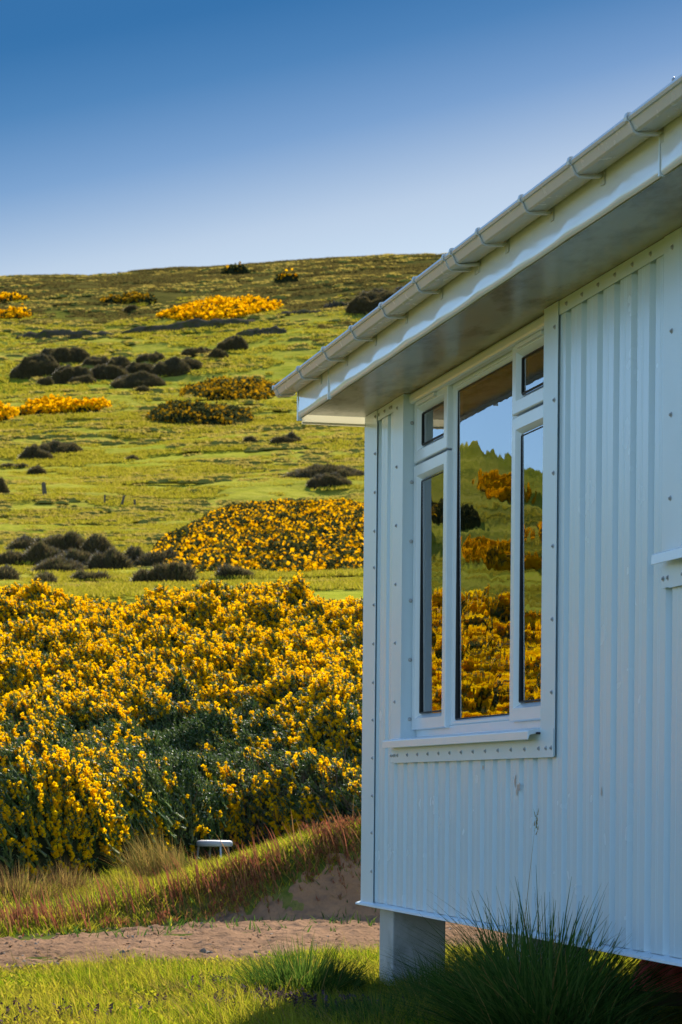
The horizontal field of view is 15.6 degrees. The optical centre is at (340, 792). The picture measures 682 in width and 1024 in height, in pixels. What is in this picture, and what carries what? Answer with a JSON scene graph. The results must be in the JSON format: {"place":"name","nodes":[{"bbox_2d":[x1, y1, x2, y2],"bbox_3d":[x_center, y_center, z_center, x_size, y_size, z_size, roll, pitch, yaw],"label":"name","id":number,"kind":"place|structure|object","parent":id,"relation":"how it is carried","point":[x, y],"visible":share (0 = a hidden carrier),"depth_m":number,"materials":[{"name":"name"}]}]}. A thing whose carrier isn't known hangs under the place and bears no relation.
{"place":"outdoors","nodes":[
{"label":"outdoors","id":0,"kind":"place"},
{"bbox_2d":[80,863,150,891],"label":"tall grass","id":1,"kind":"structure","parent":0,"point":[124,879],"depth_m":16.58,"materials":[{"name":"plant"}]},
{"bbox_2d":[96,824,196,878],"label":"tall grass","id":2,"kind":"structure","parent":0,"point":[158,858],"depth_m":17.55,"materials":[{"name":"plant"}]},
{"bbox_2d":[157,845,194,866],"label":"tall grass","id":3,"kind":"structure","parent":0,"point":[183,858],"depth_m":18.40,"materials":[{"name":"plant"}]},
{"bbox_2d":[0,253,446,604],"bbox_3d":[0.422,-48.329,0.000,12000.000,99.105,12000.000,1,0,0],"label":"hillside","id":4,"kind":"structure","parent":0,"point":[296,489],"depth_m":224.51,"materials":[{"name":"green plant"}]},
{"bbox_2d":[0,477,10,492],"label":"heath bush","id":5,"kind":"object","parent":4,"relation":"on","point":[4,488],"visible":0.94,"depth_m":130.36,"materials":[{"name":"green plant"}]},
{"bbox_2d":[1,462,13,468],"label":"heath bush","id":6,"kind":"object","parent":4,"relation":"on","point":[7,465],"visible":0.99,"depth_m":160.07,"materials":[{"name":"green plant"}]},
{"bbox_2d":[0,400,19,422],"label":"gorse patch","id":7,"kind":"object","parent":4,"relation":"on","point":[7,412],"visible":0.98,"depth_m":196.17,"materials":[{"name":"yellow plant"}]},
{"bbox_2d":[0,549,23,565],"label":"heath bush","id":8,"kind":"object","parent":4,"relation":"on","point":[11,557],"visible":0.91,"depth_m":81.05,"materials":[{"name":"green plant"}]},
{"bbox_2d":[0,564,24,580],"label":"heath bush","id":9,"kind":"object","parent":4,"relation":"on","point":[8,572],"visible":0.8,"depth_m":67.15,"materials":[{"name":"green plant"}]},
{"bbox_2d":[0,291,29,303],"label":"gorse patch","id":10,"kind":"object","parent":4,"relation":"on","point":[11,296],"visible":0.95,"depth_m":326.48,"materials":[{"name":"yellow plant"}]},
{"bbox_2d":[0,303,33,318],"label":"gorse patch","id":11,"kind":"object","parent":4,"relation":"on","point":[15,312],"visible":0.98,"depth_m":298.55,"materials":[{"name":"yellow plant"}]},
{"bbox_2d":[4,534,34,549],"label":"heath bush","id":12,"kind":"object","parent":4,"relation":"on","point":[25,542],"visible":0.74,"depth_m":89.86,"materials":[{"name":"green plant"}]},
{"bbox_2d":[12,463,28,467],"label":"heath bush","id":13,"kind":"object","parent":4,"relation":"on","point":[20,466],"visible":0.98,"depth_m":159.77,"materials":[{"name":"green plant"}]},
{"bbox_2d":[9,352,61,379],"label":"heath bush","id":14,"kind":"object","parent":4,"relation":"on","point":[40,365],"visible":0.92,"depth_m":234.45,"materials":[{"name":"green plant"}]},
{"bbox_2d":[18,443,54,458],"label":"heath bush","id":15,"kind":"object","parent":4,"relation":"on","point":[34,450],"visible":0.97,"depth_m":166.29,"materials":[{"name":"green plant"}]},
{"bbox_2d":[27,464,47,474],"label":"heath bush","id":16,"kind":"object","parent":4,"relation":"on","point":[37,469],"visible":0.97,"depth_m":152.81,"materials":[{"name":"green plant"}]},
{"bbox_2d":[20,539,63,565],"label":"heath bush","id":17,"kind":"object","parent":4,"relation":"on","point":[37,552],"visible":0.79,"depth_m":80.88,"materials":[{"name":"green plant"}]},
{"bbox_2d":[41,482,46,494],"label":"fence post","id":18,"kind":"object","parent":4,"relation":"on","point":[43,484],"visible":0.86,"depth_m":129.41,"materials":[{"name":"grey wood"}]},
{"bbox_2d":[31,570,58,582],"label":"heath bush","id":19,"kind":"object","parent":4,"relation":"on","point":[45,576],"visible":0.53,"depth_m":65.44,"materials":[{"name":"green plant"}]},
{"bbox_2d":[37,376,54,385],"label":"heath bush","id":20,"kind":"object","parent":4,"relation":"on","point":[47,380],"visible":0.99,"depth_m":227.33,"materials":[{"name":"green plant"}]},
{"bbox_2d":[30,529,84,551],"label":"heath bush","id":21,"kind":"object","parent":4,"relation":"on","point":[69,540],"visible":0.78,"depth_m":86.63,"materials":[{"name":"green plant"}]},
{"bbox_2d":[30,555,86,574],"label":"heath bush","id":22,"kind":"object","parent":4,"relation":"on","point":[57,563],"visible":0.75,"depth_m":74.03,"materials":[{"name":"green plant"}]},
{"bbox_2d":[39,440,84,453],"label":"heath bush","id":23,"kind":"object","parent":4,"relation":"on","point":[53,446],"visible":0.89,"depth_m":170.44,"materials":[{"name":"green plant"}]},
{"bbox_2d":[35,345,91,362],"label":"heath bush","id":24,"kind":"object","parent":4,"relation":"on","point":[67,355],"visible":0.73,"depth_m":244.03,"materials":[{"name":"green plant"}]},
{"bbox_2d":[19,393,111,415],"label":"gorse patch","id":25,"kind":"object","parent":4,"relation":"on","point":[52,404],"visible":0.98,"depth_m":198.93,"materials":[{"name":"yellow plant"}]},
{"bbox_2d":[15,329,115,339],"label":"rock ledge","id":26,"kind":"object","parent":4,"relation":"on","point":[47,333],"visible":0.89,"depth_m":270.50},
{"bbox_2d":[51,364,93,383],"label":"heath bush","id":27,"kind":"object","parent":4,"relation":"on","point":[64,374],"visible":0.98,"depth_m":230.36,"materials":[{"name":"green plant"}]},
{"bbox_2d":[57,548,91,565],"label":"heath bush","id":28,"kind":"object","parent":4,"relation":"on","point":[75,554],"visible":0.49,"depth_m":77.47,"materials":[{"name":"green plant"}]},
{"bbox_2d":[68,374,97,383],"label":"heath bush","id":29,"kind":"object","parent":4,"relation":"on","point":[87,379],"visible":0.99,"depth_m":228.72,"materials":[{"name":"green plant"}]},
{"bbox_2d":[69,567,110,582],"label":"heath bush","id":30,"kind":"object","parent":4,"relation":"on","point":[81,573],"visible":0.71,"depth_m":67.37,"materials":[{"name":"green plant"}]},
{"bbox_2d":[81,355,107,365],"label":"heath bush","id":31,"kind":"object","parent":4,"relation":"on","point":[96,360],"visible":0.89,"depth_m":240.30,"materials":[{"name":"green plant"}]},
{"bbox_2d":[79,532,117,553],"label":"heath bush","id":32,"kind":"object","parent":4,"relation":"on","point":[100,542],"visible":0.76,"depth_m":86.11,"materials":[{"name":"green plant"}]},
{"bbox_2d":[89,363,128,379],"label":"heath bush","id":33,"kind":"object","parent":4,"relation":"on","point":[104,371],"visible":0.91,"depth_m":232.17,"materials":[{"name":"green plant"}]},
{"bbox_2d":[86,546,134,569],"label":"heath bush","id":34,"kind":"object","parent":4,"relation":"on","point":[110,558],"visible":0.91,"depth_m":75.16,"materials":[{"name":"green plant"}]},
{"bbox_2d":[107,355,130,367],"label":"heath bush","id":35,"kind":"object","parent":4,"relation":"on","point":[122,361],"visible":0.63,"depth_m":238.99,"materials":[{"name":"green plant"}]},
{"bbox_2d":[100,291,157,304],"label":"gorse patch","id":36,"kind":"object","parent":4,"relation":"on","point":[132,297],"visible":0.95,"depth_m":313.17,"materials":[{"name":"plant"}]},
{"bbox_2d":[123,304,137,312],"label":"heath bush","id":37,"kind":"object","parent":4,"relation":"on","point":[129,308],"visible":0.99,"depth_m":300.72,"materials":[{"name":"plant"}]},
{"bbox_2d":[125,454,140,460],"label":"heath bush","id":38,"kind":"object","parent":4,"relation":"on","point":[132,456],"visible":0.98,"depth_m":163.12,"materials":[{"name":"green plant"}]},
{"bbox_2d":[123,545,144,563],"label":"heath bush","id":39,"kind":"object","parent":4,"relation":"on","point":[133,552],"visible":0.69,"depth_m":78.91,"materials":[{"name":"green plant"}]},
{"bbox_2d":[110,371,165,388],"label":"heath bush","id":40,"kind":"object","parent":4,"relation":"on","point":[140,378],"visible":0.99,"depth_m":226.18,"materials":[{"name":"green plant"}]},
{"bbox_2d":[126,568,150,581],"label":"heath bush","id":41,"kind":"object","parent":4,"relation":"on","point":[139,575],"visible":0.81,"depth_m":66.28,"materials":[{"name":"green plant"}]},
{"bbox_2d":[125,361,153,373],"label":"heath bush","id":42,"kind":"object","parent":4,"relation":"on","point":[133,367],"visible":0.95,"depth_m":235.69,"materials":[{"name":"green plant"}]},
{"bbox_2d":[133,385,150,392],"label":"heath bush","id":43,"kind":"object","parent":4,"relation":"on","point":[143,388],"visible":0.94,"depth_m":217.83,"materials":[{"name":"green plant"}]},
{"bbox_2d":[134,352,165,364],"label":"heath bush","id":44,"kind":"object","parent":4,"relation":"on","point":[156,356],"visible":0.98,"depth_m":241.93,"materials":[{"name":"green plant"}]},
{"bbox_2d":[132,548,176,566],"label":"heath bush","id":45,"kind":"object","parent":4,"relation":"on","point":[150,558],"visible":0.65,"depth_m":78.20,"materials":[{"name":"green plant"}]},
{"bbox_2d":[149,356,189,376],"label":"heath bush","id":46,"kind":"object","parent":4,"relation":"on","point":[175,366],"visible":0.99,"depth_m":234.90,"materials":[{"name":"green plant"}]},
{"bbox_2d":[142,557,198,582],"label":"heath bush","id":47,"kind":"object","parent":4,"relation":"on","point":[177,570],"visible":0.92,"depth_m":66.08,"materials":[{"name":"green plant"}]},
{"bbox_2d":[121,318,254,333],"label":"rock ledge","id":48,"kind":"object","parent":4,"relation":"on","point":[191,323],"visible":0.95,"depth_m":273.22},
{"bbox_2d":[181,356,201,368],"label":"heath bush","id":49,"kind":"object","parent":4,"relation":"on","point":[193,363],"visible":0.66,"depth_m":237.55,"materials":[{"name":"green plant"}]},
{"bbox_2d":[180,346,208,357],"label":"heath bush","id":50,"kind":"object","parent":4,"relation":"on","point":[190,351],"visible":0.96,"depth_m":247.26,"materials":[{"name":"green plant"}]},
{"bbox_2d":[145,399,253,425],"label":"gorse patch","id":51,"kind":"object","parent":4,"relation":"on","point":[197,412],"visible":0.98,"depth_m":190.97,"materials":[{"name":"green plant"}]},
{"bbox_2d":[208,348,228,361],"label":"heath bush","id":52,"kind":"object","parent":4,"relation":"on","point":[217,353],"visible":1,"depth_m":243.58,"materials":[{"name":"green plant"}]},
{"bbox_2d":[156,294,283,320],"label":"gorse patch","id":53,"kind":"object","parent":4,"relation":"on","point":[217,307],"visible":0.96,"depth_m":285.79,"materials":[{"name":"yellow plant"}]},
{"bbox_2d":[179,376,275,400],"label":"gorse patch","id":54,"kind":"object","parent":4,"relation":"on","point":[225,388],"visible":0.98,"depth_m":211.92,"materials":[{"name":"yellow plant"}]},
{"bbox_2d":[215,334,249,352],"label":"heath bush","id":55,"kind":"object","parent":4,"relation":"on","point":[235,342],"visible":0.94,"depth_m":251.01,"materials":[{"name":"green plant"}]},
{"bbox_2d":[211,561,255,579],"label":"heath bush","id":56,"kind":"object","parent":4,"relation":"on","point":[227,570],"visible":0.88,"depth_m":67.57,"materials":[{"name":"green plant"}]},
{"bbox_2d":[220,261,248,274],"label":"gorse patch","id":57,"kind":"object","parent":4,"relation":"on","point":[242,269],"visible":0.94,"depth_m":358.13,"materials":[{"name":"green plant"}]},
{"bbox_2d":[242,435,256,441],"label":"heath bush","id":58,"kind":"object","parent":4,"relation":"on","point":[250,438],"visible":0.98,"depth_m":172.10,"materials":[{"name":"green plant"}]},
{"bbox_2d":[151,498,363,578],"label":"gorse patch","id":59,"kind":"object","parent":4,"relation":"on","point":[288,535],"visible":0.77,"depth_m":85.38,"materials":[{"name":"yellow plant"}]},
{"bbox_2d":[237,325,286,335],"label":"rock ledge","id":60,"kind":"object","parent":4,"relation":"on","point":[275,329],"visible":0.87,"depth_m":261.34,"materials":[{"name":"grey stone"}]},
{"bbox_2d":[269,430,301,446],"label":"heath bush","id":61,"kind":"object","parent":4,"relation":"on","point":[289,437],"visible":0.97,"depth_m":169.04,"materials":[{"name":"green plant"}]},
{"bbox_2d":[274,268,298,282],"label":"gorse patch","id":62,"kind":"object","parent":4,"relation":"on","point":[283,277],"visible":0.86,"depth_m":322.90,"materials":[{"name":"plant"}]},
{"bbox_2d":[276,309,324,315],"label":"rock ledge","id":63,"kind":"object","parent":4,"relation":"on","point":[303,311],"visible":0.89,"depth_m":279.46,"materials":[{"name":"grey stone"}]},
{"bbox_2d":[282,463,363,478],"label":"heath bush","id":64,"kind":"object","parent":4,"relation":"on","point":[310,471],"visible":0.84,"depth_m":140.72,"materials":[{"name":"green plant"}]},
{"bbox_2d":[305,472,353,490],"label":"heath bush","id":65,"kind":"object","parent":4,"relation":"on","point":[326,479],"visible":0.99,"depth_m":134.80,"materials":[{"name":"green plant"}]},
{"bbox_2d":[323,300,347,308],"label":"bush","id":66,"kind":"object","parent":4,"relation":"on","point":[336,304],"visible":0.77,"depth_m":285.05,"materials":[{"name":"plant"}]},
{"bbox_2d":[345,286,403,314],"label":"heath bush","id":67,"kind":"object","parent":4,"relation":"on","point":[363,302],"visible":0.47,"depth_m":275.11,"materials":[{"name":"plant"}]},
{"bbox_2d":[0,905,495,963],"bbox_3d":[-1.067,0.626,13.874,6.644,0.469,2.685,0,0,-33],"label":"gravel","id":68,"kind":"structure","parent":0,"point":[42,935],"depth_m":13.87,"materials":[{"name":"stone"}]},
{"bbox_2d":[0,851,506,970],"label":"path","id":69,"kind":"structure","parent":0,"point":[222,935],"depth_m":14.30,"materials":[{"name":"beige sand"}]},
{"bbox_2d":[0,823,674,1022],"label":"ground","id":70,"kind":"structure","parent":0,"point":[286,895],"depth_m":15.79,"materials":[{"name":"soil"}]},
{"bbox_2d":[0,857,76,900],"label":"tall grass","id":71,"kind":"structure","parent":70,"relation":"on","point":[23,887],"depth_m":16.33,"materials":[{"name":"plant"}]},
{"bbox_2d":[31,853,101,892],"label":"tall grass","id":72,"kind":"structure","parent":70,"relation":"on","point":[69,881],"depth_m":16.76,"materials":[{"name":"plant"}]},
{"bbox_2d":[24,878,145,908],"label":"tall grass","id":73,"kind":"structure","parent":70,"relation":"on","point":[88,894],"depth_m":15.75,"materials":[{"name":"green plant"}]},
{"bbox_2d":[129,972,195,996],"bbox_3d":[-0.758,0.831,10.899,0.314,0.130,0.334,0,0,12],"label":"grass tussock","id":74,"kind":"object","parent":70,"relation":"on","point":[174,986],"depth_m":10.90,"materials":[{"name":"green plant"}]},
{"bbox_2d":[0,570,362,880],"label":"gorse thicket","id":75,"kind":"object","parent":70,"relation":"on","point":[209,710],"visible":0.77,"depth_m":22.99,"materials":[{"name":"yellow plant"}]},
{"bbox_2d":[0,798,375,937],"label":"red sorrel","id":76,"kind":"object","parent":70,"relation":"on","point":[17,916],"visible":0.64,"depth_m":15.76,"materials":[{"name":"plant"}]},
{"bbox_2d":[0,973,405,1023],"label":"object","id":77,"kind":"object","parent":70,"relation":"on","point":[313,999],"visible":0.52,"depth_m":10.20,"materials":[{"name":"green plant"}]},
{"bbox_2d":[196,840,232,859],"bbox_3d":[-0.999,0.485,19.600,0.295,0.213,0.256,1,0,0],"label":"garden stool","id":78,"kind":"object","parent":70,"relation":"on","point":[209,843],"visible":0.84,"depth_m":19.50,"materials":[{"name":"white plastic"}]},
{"bbox_2d":[205,931,392,997],"bbox_3d":[-0.189,0.756,10.988,0.974,0.301,0.939,1,0,0],"label":"grass tussock","id":79,"kind":"object","parent":70,"relation":"on","point":[301,971],"depth_m":10.90,"materials":[{"name":"green plant"}]},
{"bbox_2d":[286,986,452,1023],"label":"grass tussock","id":80,"kind":"object","parent":70,"relation":"on","point":[343,1007],"depth_m":9.64,"materials":[{"name":"green plant"}]},
{"bbox_2d":[356,944,468,1013],"bbox_3d":[0.421,0.769,10.385,0.872,0.292,1.389,1,0,0],"label":"grass tussock","id":81,"kind":"object","parent":70,"relation":"on","point":[413,982],"depth_m":10.38,"materials":[{"name":"green plant"}]},
{"bbox_2d":[416,933,502,977],"bbox_3d":[0.611,0.721,11.230,0.831,0.380,1.105,1,0,0],"label":"grass tussock","id":82,"kind":"object","parent":70,"relation":"on","point":[457,957],"depth_m":11.30,"materials":[{"name":"green plant"}]},
{"bbox_2d":[272,74,681,984],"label":"holiday chalet","id":83,"kind":"object","parent":70,"relation":"on","point":[504,388],"visible":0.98,"depth_m":9.16,"materials":[{"name":"white metal"}]},
{"bbox_2d":[382,315,543,747],"bbox_3d":[0.536,-0.987,10.245,0.190,1.583,2.187,1,0,-13],"label":"window","id":84,"kind":"structure","parent":83,"relation":"in","point":[477,519],"depth_m":10.25,"materials":[{"name":"white plastic"}]},
{"bbox_2d":[651,547,681,564],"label":"window","id":85,"kind":"structure","parent":83,"relation":"in","point":[676,553],"depth_m":7.80,"materials":[{"name":"white plastic"}]},
{"bbox_2d":[314,809,681,1023],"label":"grass tussock","id":86,"kind":"object","parent":70,"relation":"on","point":[501,998],"depth_m":8.22,"materials":[{"name":"green plant"}]},
{"bbox_2d":[359,893,666,1022],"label":"grass tussock","id":87,"kind":"object","parent":70,"relation":"on","point":[510,933],"depth_m":8.99,"materials":[{"name":"green plant"}]},
{"bbox_2d":[505,928,681,1023],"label":"grass tussock","id":88,"kind":"object","parent":70,"relation":"on","point":[635,1012],"depth_m":8.03,"materials":[{"name":"green plant"}]},
{"bbox_3d":[1.376,0.807,9.900,1.100,0.050,0.400,1,0,0],"label":"plank","id":89,"kind":"object","parent":70,"relation":"on","visible":0},
{"bbox_2d":[631,959,681,991],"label":"tarpaulin","id":90,"kind":"object","parent":89,"relation":"on","point":[673,970],"visible":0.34,"depth_m":9.77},
{"bbox_2d":[0,932,681,1023],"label":"lawn grass","id":91,"kind":"structure","parent":0,"point":[80,983],"depth_m":10.58,"materials":[{"name":"green plant"}]},
{"bbox_2d":[0,0,681,275],"label":"sky","id":92,"kind":"structure","parent":0,"point":[135,134],"materials":[{"name":"blue"}]}
]}

